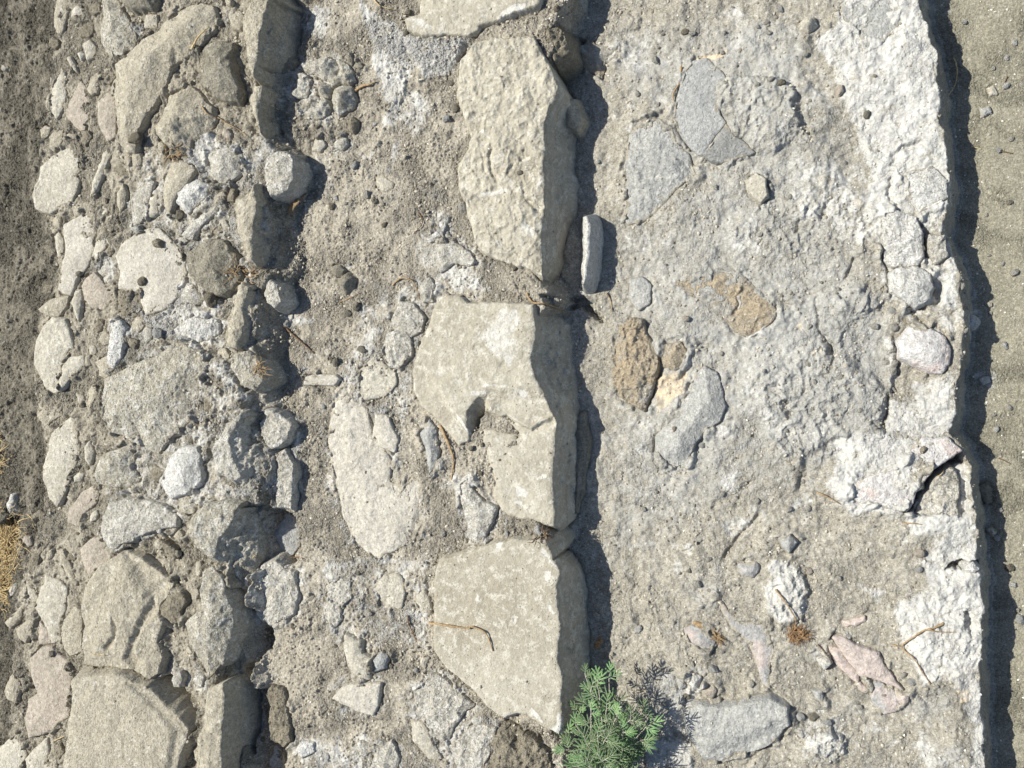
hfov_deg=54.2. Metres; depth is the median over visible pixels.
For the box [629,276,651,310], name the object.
stone
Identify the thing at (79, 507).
stone slab
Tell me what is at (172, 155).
root tuft
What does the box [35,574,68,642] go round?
stone slab
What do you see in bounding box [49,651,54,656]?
pebble
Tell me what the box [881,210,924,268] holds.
stone
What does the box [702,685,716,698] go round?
stone chunk
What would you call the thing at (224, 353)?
stone chip
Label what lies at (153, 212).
stone
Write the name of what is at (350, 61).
stone chunk
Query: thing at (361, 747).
stone
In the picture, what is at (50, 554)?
stone chip
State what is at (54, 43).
stone chip
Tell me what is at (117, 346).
stone
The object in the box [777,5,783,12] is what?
pebble
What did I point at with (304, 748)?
pebble
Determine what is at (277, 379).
stone
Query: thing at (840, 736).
stone
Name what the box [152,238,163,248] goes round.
pebble
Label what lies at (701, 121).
stone slab
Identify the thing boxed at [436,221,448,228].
stone chunk
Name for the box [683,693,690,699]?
pebble
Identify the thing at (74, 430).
stone chip
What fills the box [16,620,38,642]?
stone flake
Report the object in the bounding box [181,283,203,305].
stone
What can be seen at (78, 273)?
pebble
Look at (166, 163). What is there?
stone chip
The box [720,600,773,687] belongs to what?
stone slab
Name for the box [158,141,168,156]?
stone chip
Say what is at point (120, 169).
earth clod
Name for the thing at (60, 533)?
earth bank
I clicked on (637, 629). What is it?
pebble
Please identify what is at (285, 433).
stone
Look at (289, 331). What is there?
rootlet
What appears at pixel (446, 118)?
pebble
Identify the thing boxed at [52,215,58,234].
stone chunk
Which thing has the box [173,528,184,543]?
stone chunk
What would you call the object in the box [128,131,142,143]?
pebble
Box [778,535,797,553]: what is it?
stone
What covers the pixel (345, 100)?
earth clod
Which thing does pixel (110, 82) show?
stone chip
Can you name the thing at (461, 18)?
dressed block
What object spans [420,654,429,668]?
pebble
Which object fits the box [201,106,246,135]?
rootlet
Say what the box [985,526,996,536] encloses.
stone chunk
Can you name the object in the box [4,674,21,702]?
stone flake
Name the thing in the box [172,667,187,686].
stone chip
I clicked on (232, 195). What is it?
stone chip
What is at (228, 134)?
stone chip
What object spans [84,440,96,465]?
stone flake
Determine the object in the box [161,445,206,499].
stone
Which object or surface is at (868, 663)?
stone slab
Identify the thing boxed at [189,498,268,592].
stone block
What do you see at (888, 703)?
stone slab
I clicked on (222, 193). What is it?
stone chip
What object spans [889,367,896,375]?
pebble
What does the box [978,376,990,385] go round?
stone chunk
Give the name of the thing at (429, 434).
stone
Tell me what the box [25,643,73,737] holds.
stone slab
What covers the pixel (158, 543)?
stone chip
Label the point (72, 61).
stone flake
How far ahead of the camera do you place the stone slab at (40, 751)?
3.61 m
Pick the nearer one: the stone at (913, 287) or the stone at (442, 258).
the stone at (913, 287)
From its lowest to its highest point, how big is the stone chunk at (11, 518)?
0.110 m
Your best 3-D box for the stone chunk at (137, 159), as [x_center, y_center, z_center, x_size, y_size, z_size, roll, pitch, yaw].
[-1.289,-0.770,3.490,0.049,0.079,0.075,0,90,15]
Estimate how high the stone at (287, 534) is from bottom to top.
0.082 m
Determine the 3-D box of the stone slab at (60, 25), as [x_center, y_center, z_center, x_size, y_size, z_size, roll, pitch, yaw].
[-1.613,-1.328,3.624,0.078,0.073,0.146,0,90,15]
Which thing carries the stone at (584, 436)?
attached to the dressed block at (522, 351)
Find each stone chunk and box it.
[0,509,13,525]
[6,493,19,515]
[9,583,16,595]
[26,580,37,602]
[39,620,52,643]
[40,125,52,138]
[49,130,63,153]
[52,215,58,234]
[67,133,75,139]
[71,6,84,17]
[132,152,143,170]
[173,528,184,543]
[304,374,341,386]
[312,139,327,152]
[333,137,349,151]
[344,55,354,66]
[352,63,363,69]
[373,651,390,670]
[425,231,440,242]
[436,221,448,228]
[676,677,686,689]
[686,674,701,691]
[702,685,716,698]
[811,688,823,701]
[816,652,833,669]
[842,614,865,626]
[852,680,866,693]
[895,690,908,705]
[955,559,979,572]
[969,314,980,331]
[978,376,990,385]
[979,106,991,117]
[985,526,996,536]
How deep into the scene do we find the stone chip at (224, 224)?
3.35 m
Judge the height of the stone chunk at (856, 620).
0.073 m
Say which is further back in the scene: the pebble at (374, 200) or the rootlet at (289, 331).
the rootlet at (289, 331)
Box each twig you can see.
[190,26,208,48]
[672,66,681,108]
[817,492,840,504]
[892,622,954,683]
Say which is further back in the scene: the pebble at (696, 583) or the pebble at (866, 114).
the pebble at (696, 583)
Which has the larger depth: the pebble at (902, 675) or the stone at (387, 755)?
the stone at (387, 755)
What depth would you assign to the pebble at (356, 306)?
3.31 m
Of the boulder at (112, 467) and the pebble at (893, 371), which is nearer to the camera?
the pebble at (893, 371)
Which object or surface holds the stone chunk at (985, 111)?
on the ground at (972, 37)
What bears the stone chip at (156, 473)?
on the earth bank
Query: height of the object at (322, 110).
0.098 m
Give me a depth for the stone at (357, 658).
3.31 m
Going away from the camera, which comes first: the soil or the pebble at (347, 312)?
the pebble at (347, 312)
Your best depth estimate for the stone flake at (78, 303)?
3.55 m
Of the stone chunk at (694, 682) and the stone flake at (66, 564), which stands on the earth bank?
the stone flake at (66, 564)
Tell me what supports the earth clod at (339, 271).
on the earth ledge
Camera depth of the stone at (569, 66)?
3.20 m
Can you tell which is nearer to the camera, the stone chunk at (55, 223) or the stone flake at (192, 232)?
the stone flake at (192, 232)
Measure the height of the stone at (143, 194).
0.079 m
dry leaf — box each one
[287,193,306,215]
[594,637,602,648]
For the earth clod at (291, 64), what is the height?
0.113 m
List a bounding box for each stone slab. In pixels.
[0,737,27,767]
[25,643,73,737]
[25,737,50,767]
[32,147,81,215]
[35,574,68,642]
[38,296,72,316]
[43,417,80,506]
[50,70,67,120]
[54,0,69,33]
[58,215,93,296]
[58,355,85,391]
[61,605,83,655]
[63,666,196,767]
[66,81,90,130]
[67,485,99,526]
[81,536,109,577]
[82,272,111,309]
[86,68,108,95]
[86,381,96,410]
[92,211,119,265]
[98,93,117,141]
[101,496,182,548]
[116,228,187,315]
[242,0,303,87]
[248,86,280,138]
[261,696,284,767]
[328,391,425,558]
[359,354,397,400]
[373,413,399,452]
[411,718,442,758]
[580,214,604,293]
[673,58,725,156]
[682,692,791,760]
[702,124,755,165]
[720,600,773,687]
[828,645,858,682]
[831,633,903,690]
[840,0,898,55]
[854,436,961,511]
[869,679,900,714]
[903,166,948,211]
[979,481,992,504]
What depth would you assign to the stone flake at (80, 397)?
3.55 m
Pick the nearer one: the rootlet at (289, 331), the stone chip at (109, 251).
the rootlet at (289, 331)
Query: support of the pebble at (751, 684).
on the mortar platform
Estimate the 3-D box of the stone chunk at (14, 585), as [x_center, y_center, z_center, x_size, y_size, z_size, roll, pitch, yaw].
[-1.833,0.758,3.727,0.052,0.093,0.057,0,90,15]
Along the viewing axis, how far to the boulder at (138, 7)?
3.42 m
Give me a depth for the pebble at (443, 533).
3.24 m
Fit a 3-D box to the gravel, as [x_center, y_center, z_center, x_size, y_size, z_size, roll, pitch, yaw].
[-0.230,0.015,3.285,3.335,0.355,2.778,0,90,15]
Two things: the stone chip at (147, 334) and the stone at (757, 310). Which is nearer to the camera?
the stone at (757, 310)
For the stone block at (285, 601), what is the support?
on the earth ledge
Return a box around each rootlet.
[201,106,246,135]
[283,325,313,353]
[392,277,419,298]
[407,615,416,641]
[775,589,795,625]
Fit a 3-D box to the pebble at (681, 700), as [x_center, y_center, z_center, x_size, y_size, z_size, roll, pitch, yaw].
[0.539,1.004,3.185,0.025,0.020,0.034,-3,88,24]
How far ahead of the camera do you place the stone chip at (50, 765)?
3.60 m
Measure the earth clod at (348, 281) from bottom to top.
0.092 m
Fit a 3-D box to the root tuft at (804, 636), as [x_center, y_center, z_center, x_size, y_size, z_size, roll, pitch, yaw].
[0.890,0.776,3.085,0.090,0.021,0.078,0,90,15]
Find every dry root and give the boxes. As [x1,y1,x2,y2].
[354,81,375,91]
[428,621,492,650]
[439,425,454,479]
[526,292,570,316]
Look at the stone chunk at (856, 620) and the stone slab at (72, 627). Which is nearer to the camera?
the stone chunk at (856, 620)
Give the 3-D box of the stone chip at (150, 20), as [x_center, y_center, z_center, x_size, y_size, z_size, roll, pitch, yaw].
[-1.236,-1.250,3.472,0.068,0.071,0.057,0,90,15]
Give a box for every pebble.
[0,512,10,524]
[1,65,9,71]
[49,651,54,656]
[73,470,85,481]
[76,271,81,276]
[77,51,85,61]
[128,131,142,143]
[137,276,146,285]
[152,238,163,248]
[152,327,161,338]
[175,550,181,557]
[176,210,184,221]
[203,292,217,307]
[283,320,289,327]
[295,740,315,757]
[324,752,329,761]
[329,203,333,209]
[332,358,338,366]
[343,309,351,316]
[351,161,358,169]
[352,302,360,311]
[357,346,366,352]
[363,190,369,198]
[371,197,376,203]
[402,29,407,36]
[404,9,411,15]
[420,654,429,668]
[440,530,445,536]
[442,115,449,122]
[447,80,454,85]
[452,104,458,112]
[458,201,466,212]
[534,525,542,534]
[553,4,559,11]
[634,625,641,633]
[651,56,657,63]
[678,695,684,704]
[681,28,688,34]
[681,315,689,321]
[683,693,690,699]
[688,31,695,35]
[692,580,701,587]
[709,665,718,672]
[748,679,754,687]
[765,30,771,34]
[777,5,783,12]
[777,79,785,85]
[786,506,792,512]
[789,465,794,471]
[796,712,804,720]
[798,16,817,33]
[806,567,812,574]
[809,712,818,721]
[821,719,831,725]
[835,85,843,96]
[863,110,870,118]
[870,323,879,329]
[888,307,895,313]
[889,324,898,330]
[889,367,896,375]
[891,360,898,366]
[900,672,906,678]
[907,678,915,685]
[914,549,924,557]
[915,566,922,572]
[920,446,927,453]
[984,302,992,306]
[993,426,998,432]
[994,535,999,540]
[1001,341,1008,348]
[1002,82,1009,88]
[1004,564,1014,571]
[1005,404,1012,409]
[1009,582,1016,587]
[1010,269,1018,275]
[1012,39,1017,45]
[1016,614,1023,624]
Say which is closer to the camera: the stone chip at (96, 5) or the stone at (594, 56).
the stone at (594, 56)
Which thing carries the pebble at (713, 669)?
on the mortar platform
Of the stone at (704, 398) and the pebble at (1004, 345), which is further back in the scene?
the stone at (704, 398)
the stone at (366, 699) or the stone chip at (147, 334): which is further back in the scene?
the stone chip at (147, 334)
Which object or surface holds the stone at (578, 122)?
on the dressed block at (499, 112)
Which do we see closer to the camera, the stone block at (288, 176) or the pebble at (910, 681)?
the pebble at (910, 681)
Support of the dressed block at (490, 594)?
on the earth ledge
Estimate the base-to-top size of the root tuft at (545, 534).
0.041 m
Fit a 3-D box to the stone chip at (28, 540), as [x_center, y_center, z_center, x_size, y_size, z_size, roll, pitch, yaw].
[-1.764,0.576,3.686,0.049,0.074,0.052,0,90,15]
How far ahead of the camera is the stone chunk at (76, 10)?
3.55 m
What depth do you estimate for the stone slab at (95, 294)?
3.52 m
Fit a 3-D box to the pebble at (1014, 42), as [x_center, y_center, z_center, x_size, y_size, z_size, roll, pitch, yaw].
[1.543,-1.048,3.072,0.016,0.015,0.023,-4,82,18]
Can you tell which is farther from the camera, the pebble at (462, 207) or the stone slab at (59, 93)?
the stone slab at (59, 93)
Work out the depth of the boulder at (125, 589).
3.42 m
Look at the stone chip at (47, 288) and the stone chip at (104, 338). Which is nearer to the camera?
the stone chip at (104, 338)
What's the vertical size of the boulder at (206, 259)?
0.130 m
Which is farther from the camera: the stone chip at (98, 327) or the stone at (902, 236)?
the stone chip at (98, 327)
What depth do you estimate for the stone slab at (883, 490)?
3.00 m
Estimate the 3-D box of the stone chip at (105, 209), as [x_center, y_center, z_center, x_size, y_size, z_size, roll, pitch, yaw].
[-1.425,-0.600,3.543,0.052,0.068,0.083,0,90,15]
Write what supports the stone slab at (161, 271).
on the earth bank
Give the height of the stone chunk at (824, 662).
0.097 m
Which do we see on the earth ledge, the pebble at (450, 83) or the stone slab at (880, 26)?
the pebble at (450, 83)
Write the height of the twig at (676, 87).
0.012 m
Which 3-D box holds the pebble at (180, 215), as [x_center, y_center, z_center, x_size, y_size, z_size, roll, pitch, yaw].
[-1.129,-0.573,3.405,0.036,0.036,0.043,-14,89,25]
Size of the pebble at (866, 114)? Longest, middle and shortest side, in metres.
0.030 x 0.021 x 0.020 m
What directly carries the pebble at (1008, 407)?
on the ground at (972, 37)
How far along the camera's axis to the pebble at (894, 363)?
3.03 m
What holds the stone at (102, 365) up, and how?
on the earth bank
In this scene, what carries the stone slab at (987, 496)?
on the ground at (972, 37)
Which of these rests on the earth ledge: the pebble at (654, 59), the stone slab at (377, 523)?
the stone slab at (377, 523)
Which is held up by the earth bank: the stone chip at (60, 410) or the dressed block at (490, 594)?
the stone chip at (60, 410)
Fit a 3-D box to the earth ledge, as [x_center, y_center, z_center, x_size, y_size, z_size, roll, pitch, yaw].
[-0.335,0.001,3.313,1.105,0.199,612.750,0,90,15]
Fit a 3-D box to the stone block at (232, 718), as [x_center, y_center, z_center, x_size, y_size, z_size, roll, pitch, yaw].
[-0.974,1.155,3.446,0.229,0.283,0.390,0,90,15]
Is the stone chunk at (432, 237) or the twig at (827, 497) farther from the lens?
the stone chunk at (432, 237)
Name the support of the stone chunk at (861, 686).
on the mortar platform
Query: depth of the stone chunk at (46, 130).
3.62 m
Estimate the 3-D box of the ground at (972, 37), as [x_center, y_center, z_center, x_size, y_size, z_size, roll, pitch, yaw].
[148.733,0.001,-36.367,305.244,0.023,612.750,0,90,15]
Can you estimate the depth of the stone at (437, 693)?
3.23 m
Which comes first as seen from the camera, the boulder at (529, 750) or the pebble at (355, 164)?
the boulder at (529, 750)
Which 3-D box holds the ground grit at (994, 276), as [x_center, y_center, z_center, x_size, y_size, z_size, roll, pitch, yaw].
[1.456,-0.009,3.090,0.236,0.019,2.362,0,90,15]
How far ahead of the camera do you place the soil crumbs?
3.73 m
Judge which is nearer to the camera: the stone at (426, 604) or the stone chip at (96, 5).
the stone at (426, 604)
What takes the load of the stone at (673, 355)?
on the mortar platform
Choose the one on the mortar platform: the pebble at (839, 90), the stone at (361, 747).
the pebble at (839, 90)
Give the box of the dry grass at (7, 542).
[0,433,34,619]
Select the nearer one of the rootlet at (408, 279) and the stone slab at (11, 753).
the rootlet at (408, 279)
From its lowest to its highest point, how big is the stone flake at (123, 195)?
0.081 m
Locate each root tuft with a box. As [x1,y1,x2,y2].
[163,139,184,162]
[217,254,264,286]
[250,354,271,378]
[527,525,550,549]
[710,628,725,645]
[785,623,814,645]
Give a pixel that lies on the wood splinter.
(697, 624)
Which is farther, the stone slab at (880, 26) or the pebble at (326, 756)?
the pebble at (326, 756)
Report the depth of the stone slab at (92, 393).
3.52 m
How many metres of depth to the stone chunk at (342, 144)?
3.33 m
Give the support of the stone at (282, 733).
on the earth ledge
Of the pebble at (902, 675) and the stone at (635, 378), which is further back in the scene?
the stone at (635, 378)
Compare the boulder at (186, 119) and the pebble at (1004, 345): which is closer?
the pebble at (1004, 345)
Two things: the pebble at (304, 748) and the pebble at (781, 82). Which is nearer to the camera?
the pebble at (781, 82)
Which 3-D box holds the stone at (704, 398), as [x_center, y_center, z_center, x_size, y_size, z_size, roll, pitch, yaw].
[0.583,0.110,3.197,0.159,0.105,0.342,34,98,13]
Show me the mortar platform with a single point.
(876, 196)
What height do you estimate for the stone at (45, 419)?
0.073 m
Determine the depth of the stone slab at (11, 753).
3.66 m
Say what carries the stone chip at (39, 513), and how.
on the earth bank
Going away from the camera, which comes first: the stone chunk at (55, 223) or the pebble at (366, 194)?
the pebble at (366, 194)
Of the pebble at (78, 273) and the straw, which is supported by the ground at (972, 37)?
the straw
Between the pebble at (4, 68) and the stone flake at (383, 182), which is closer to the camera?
the stone flake at (383, 182)
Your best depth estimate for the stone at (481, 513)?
3.20 m
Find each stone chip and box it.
[23,535,33,546]
[32,508,44,525]
[43,284,53,294]
[44,759,57,767]
[46,548,55,559]
[49,37,61,50]
[53,741,64,759]
[54,403,62,412]
[67,552,76,559]
[71,424,79,434]
[79,24,94,38]
[81,130,92,146]
[83,40,97,62]
[85,354,91,366]
[88,1,101,17]
[89,345,97,354]
[90,509,99,521]
[93,318,105,332]
[98,261,110,276]
[99,329,109,345]
[102,203,109,220]
[104,73,115,85]
[106,246,114,257]
[128,338,139,348]
[132,316,144,332]
[143,326,152,343]
[144,14,159,28]
[150,464,163,482]
[154,537,164,550]
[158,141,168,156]
[162,157,171,167]
[163,538,182,558]
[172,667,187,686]
[177,235,188,244]
[193,671,205,687]
[195,560,202,576]
[204,398,211,409]
[214,191,227,203]
[214,226,222,235]
[217,347,230,358]
[219,220,229,228]
[222,129,233,139]
[225,0,234,7]
[227,188,237,202]
[229,11,244,32]
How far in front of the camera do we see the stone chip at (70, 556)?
3.56 m
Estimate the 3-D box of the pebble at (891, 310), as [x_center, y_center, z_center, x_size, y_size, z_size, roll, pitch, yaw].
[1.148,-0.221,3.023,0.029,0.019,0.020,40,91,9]
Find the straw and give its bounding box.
[948,57,957,95]
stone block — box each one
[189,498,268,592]
[194,668,262,767]
[200,41,247,106]
[212,409,270,484]
[225,283,256,351]
[234,184,277,268]
[256,551,301,625]
[264,151,313,203]
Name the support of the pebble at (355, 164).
on the earth ledge
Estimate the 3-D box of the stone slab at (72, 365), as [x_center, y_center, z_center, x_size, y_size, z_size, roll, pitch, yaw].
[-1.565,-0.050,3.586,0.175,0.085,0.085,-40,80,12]
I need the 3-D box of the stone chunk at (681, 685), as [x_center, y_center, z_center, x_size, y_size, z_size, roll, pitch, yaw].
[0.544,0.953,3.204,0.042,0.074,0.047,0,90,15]
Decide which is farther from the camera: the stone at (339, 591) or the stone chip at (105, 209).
the stone chip at (105, 209)
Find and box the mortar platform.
[550,0,998,767]
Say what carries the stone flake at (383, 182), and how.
on the earth ledge
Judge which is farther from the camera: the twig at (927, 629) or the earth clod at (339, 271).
the earth clod at (339, 271)
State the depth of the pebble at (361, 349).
3.31 m
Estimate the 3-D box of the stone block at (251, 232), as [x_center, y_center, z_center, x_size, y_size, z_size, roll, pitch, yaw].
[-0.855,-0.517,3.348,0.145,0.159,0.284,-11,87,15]
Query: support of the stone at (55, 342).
on the earth bank
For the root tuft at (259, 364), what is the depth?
3.29 m
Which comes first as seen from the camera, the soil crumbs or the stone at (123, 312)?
the stone at (123, 312)
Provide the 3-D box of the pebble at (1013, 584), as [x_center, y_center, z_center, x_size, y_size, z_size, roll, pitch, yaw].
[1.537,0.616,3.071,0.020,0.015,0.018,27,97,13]
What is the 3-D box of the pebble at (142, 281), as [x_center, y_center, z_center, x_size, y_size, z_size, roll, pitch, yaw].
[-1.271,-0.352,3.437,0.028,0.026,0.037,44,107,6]
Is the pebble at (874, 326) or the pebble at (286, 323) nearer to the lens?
the pebble at (874, 326)
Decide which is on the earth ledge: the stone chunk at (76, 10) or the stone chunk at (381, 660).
the stone chunk at (381, 660)
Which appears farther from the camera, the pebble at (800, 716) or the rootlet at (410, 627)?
the rootlet at (410, 627)
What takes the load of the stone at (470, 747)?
on the earth ledge
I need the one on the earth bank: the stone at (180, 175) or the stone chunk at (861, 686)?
the stone at (180, 175)
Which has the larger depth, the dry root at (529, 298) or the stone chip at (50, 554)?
the stone chip at (50, 554)
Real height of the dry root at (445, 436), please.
0.023 m
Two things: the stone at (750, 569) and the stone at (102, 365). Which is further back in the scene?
the stone at (102, 365)
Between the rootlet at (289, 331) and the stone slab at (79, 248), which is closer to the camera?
the rootlet at (289, 331)
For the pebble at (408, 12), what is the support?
on the earth ledge
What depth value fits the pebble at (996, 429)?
3.08 m
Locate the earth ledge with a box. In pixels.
[251,0,575,767]
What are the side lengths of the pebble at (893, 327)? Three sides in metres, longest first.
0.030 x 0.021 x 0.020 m
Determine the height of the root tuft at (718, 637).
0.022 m
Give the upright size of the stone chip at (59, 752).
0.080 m
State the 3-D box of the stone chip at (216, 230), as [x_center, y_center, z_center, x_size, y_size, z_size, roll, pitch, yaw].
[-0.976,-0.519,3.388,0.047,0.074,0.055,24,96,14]
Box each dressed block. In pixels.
[405,0,588,37]
[412,293,580,530]
[433,526,590,733]
[457,37,579,281]
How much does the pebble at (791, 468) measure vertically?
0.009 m
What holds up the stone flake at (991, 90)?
on the ground at (972, 37)
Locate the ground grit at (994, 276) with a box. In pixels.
[942,1,1023,766]
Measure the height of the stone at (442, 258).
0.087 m
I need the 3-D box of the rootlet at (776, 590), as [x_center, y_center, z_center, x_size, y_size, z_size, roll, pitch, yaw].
[0.848,0.689,3.084,0.018,0.037,0.131,-29,83,13]
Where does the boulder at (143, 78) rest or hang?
on the earth bank
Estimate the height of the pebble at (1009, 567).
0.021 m
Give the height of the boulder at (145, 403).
0.125 m
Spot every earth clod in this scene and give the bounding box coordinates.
[114,161,128,179]
[282,58,299,73]
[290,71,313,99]
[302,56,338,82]
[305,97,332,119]
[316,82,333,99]
[330,59,356,88]
[330,264,346,277]
[332,85,358,117]
[338,271,357,295]
[347,117,359,134]
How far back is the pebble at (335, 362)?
3.34 m
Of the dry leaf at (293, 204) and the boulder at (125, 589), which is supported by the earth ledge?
the dry leaf at (293, 204)
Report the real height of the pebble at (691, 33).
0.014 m
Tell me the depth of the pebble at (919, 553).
3.00 m
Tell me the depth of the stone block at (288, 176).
3.29 m
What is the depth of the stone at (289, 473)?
3.35 m
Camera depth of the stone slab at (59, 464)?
3.58 m
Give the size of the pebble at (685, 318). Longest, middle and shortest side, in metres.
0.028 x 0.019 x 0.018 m
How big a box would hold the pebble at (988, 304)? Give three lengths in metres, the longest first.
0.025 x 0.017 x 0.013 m
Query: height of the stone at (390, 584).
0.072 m
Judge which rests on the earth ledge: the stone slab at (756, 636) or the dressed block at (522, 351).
the dressed block at (522, 351)
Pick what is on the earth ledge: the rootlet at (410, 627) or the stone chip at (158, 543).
the rootlet at (410, 627)
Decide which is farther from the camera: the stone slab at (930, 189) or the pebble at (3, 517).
the pebble at (3, 517)
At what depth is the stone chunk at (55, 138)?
3.60 m
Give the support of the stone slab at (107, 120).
on the earth bank
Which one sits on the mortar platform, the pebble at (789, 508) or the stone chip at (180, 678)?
the pebble at (789, 508)
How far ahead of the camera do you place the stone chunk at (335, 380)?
3.34 m
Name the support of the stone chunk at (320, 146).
on the earth ledge
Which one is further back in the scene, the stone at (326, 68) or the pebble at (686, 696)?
the stone at (326, 68)
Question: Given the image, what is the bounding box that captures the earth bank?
[9,0,290,767]
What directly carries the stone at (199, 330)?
on the earth bank
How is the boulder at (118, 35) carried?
on the earth bank
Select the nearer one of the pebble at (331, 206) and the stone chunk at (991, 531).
the stone chunk at (991, 531)
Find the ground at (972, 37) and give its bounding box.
[934,0,1023,767]
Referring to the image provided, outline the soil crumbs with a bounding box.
[0,1,53,734]
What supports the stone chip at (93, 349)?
on the earth bank
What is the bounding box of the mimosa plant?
[551,661,664,767]
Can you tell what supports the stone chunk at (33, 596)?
on the earth bank
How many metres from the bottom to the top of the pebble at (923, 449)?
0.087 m
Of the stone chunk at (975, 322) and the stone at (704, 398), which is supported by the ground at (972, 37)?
the stone chunk at (975, 322)
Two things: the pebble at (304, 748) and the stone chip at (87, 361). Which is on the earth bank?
the stone chip at (87, 361)
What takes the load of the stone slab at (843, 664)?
on the mortar platform
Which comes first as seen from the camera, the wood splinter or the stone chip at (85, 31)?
the wood splinter
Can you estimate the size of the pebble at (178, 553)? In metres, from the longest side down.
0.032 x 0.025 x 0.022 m
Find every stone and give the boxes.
[34,316,74,393]
[37,406,62,428]
[95,356,111,377]
[107,319,129,368]
[118,290,142,318]
[131,181,156,225]
[148,194,159,218]
[160,589,191,623]
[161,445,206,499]
[163,160,198,213]
[174,316,221,342]
[176,179,209,214]
[178,496,197,513]
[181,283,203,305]
[208,147,243,183]
[232,350,287,393]
[233,635,259,669]
[260,407,299,449]
[264,280,299,314]
[266,683,294,746]
[273,446,302,510]
[275,513,300,554]
[325,578,352,627]
[332,681,383,715]
[344,632,374,679]
[346,740,375,755]
[368,739,400,767]
[373,572,406,608]
[383,330,413,370]
[391,301,426,337]
[413,588,433,612]
[413,671,475,742]
[418,241,476,273]
[419,277,435,302]
[420,419,441,472]
[449,722,497,767]
[460,476,498,545]
[542,26,583,83]
[566,99,590,138]
[575,411,592,513]
[580,42,617,79]
[612,317,660,411]
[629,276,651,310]
[655,365,726,466]
[662,341,686,370]
[676,272,776,336]
[684,624,715,647]
[737,561,759,577]
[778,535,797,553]
[807,727,843,751]
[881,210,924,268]
[887,266,933,311]
[894,326,950,374]
[915,461,959,514]
[924,234,948,265]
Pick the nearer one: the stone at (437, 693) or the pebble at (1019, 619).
the pebble at (1019, 619)
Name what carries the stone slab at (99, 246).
on the earth bank
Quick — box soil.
[0,0,58,745]
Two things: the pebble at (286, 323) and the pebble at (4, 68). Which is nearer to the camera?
the pebble at (286, 323)
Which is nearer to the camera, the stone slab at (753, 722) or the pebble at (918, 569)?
the pebble at (918, 569)
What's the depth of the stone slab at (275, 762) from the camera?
3.46 m
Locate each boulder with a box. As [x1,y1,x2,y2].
[81,548,178,678]
[93,445,141,487]
[101,0,137,55]
[101,342,203,453]
[114,3,220,155]
[122,0,162,15]
[155,85,219,151]
[185,565,250,676]
[186,238,245,297]
[488,720,553,767]
[623,118,693,225]
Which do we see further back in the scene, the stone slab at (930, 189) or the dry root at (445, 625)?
the dry root at (445, 625)
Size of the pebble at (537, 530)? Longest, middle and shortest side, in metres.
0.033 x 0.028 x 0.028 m
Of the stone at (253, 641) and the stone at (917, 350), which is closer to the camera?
the stone at (917, 350)
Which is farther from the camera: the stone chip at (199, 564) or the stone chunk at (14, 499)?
the stone chunk at (14, 499)
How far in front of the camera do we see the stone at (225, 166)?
3.33 m
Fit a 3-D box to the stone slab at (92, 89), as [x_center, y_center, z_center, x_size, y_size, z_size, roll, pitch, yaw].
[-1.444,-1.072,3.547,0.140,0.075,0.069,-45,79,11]
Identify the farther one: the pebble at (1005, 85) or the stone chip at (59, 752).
the stone chip at (59, 752)
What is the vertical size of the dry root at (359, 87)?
0.029 m
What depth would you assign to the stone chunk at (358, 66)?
3.31 m
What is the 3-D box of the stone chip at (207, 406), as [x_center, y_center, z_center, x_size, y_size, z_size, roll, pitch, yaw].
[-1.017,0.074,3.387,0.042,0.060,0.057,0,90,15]
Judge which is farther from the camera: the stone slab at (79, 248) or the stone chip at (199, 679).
the stone slab at (79, 248)
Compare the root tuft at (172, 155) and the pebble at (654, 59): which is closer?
the pebble at (654, 59)
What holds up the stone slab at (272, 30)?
on the earth bank
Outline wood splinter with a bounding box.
[693,621,714,629]
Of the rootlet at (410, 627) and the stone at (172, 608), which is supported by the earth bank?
the stone at (172, 608)
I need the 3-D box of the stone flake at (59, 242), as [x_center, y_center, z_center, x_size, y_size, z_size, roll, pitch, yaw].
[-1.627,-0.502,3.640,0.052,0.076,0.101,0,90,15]
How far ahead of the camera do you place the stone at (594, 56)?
3.26 m
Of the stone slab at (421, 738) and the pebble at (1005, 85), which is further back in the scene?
the stone slab at (421, 738)
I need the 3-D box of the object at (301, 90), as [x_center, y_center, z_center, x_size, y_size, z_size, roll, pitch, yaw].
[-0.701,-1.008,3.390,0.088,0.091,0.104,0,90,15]
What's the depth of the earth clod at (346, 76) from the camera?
3.31 m
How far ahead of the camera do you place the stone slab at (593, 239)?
3.22 m
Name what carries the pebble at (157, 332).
on the earth bank
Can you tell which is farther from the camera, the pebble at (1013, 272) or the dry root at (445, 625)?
the dry root at (445, 625)
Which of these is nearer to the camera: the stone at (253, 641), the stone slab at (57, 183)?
the stone at (253, 641)
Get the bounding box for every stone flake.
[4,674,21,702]
[5,606,23,628]
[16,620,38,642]
[20,669,28,692]
[27,539,48,572]
[54,232,64,257]
[59,547,78,585]
[67,56,79,74]
[71,289,84,321]
[76,392,85,404]
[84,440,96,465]
[90,150,111,197]
[117,184,129,212]
[182,204,218,240]
[376,176,393,190]
[744,173,769,205]
[986,86,997,96]
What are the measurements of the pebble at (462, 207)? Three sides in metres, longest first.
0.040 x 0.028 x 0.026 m
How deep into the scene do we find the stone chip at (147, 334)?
3.44 m
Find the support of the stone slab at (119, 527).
on the earth bank
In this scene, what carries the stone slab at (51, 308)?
on the earth bank
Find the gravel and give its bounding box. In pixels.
[13,0,985,767]
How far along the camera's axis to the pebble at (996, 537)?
3.08 m

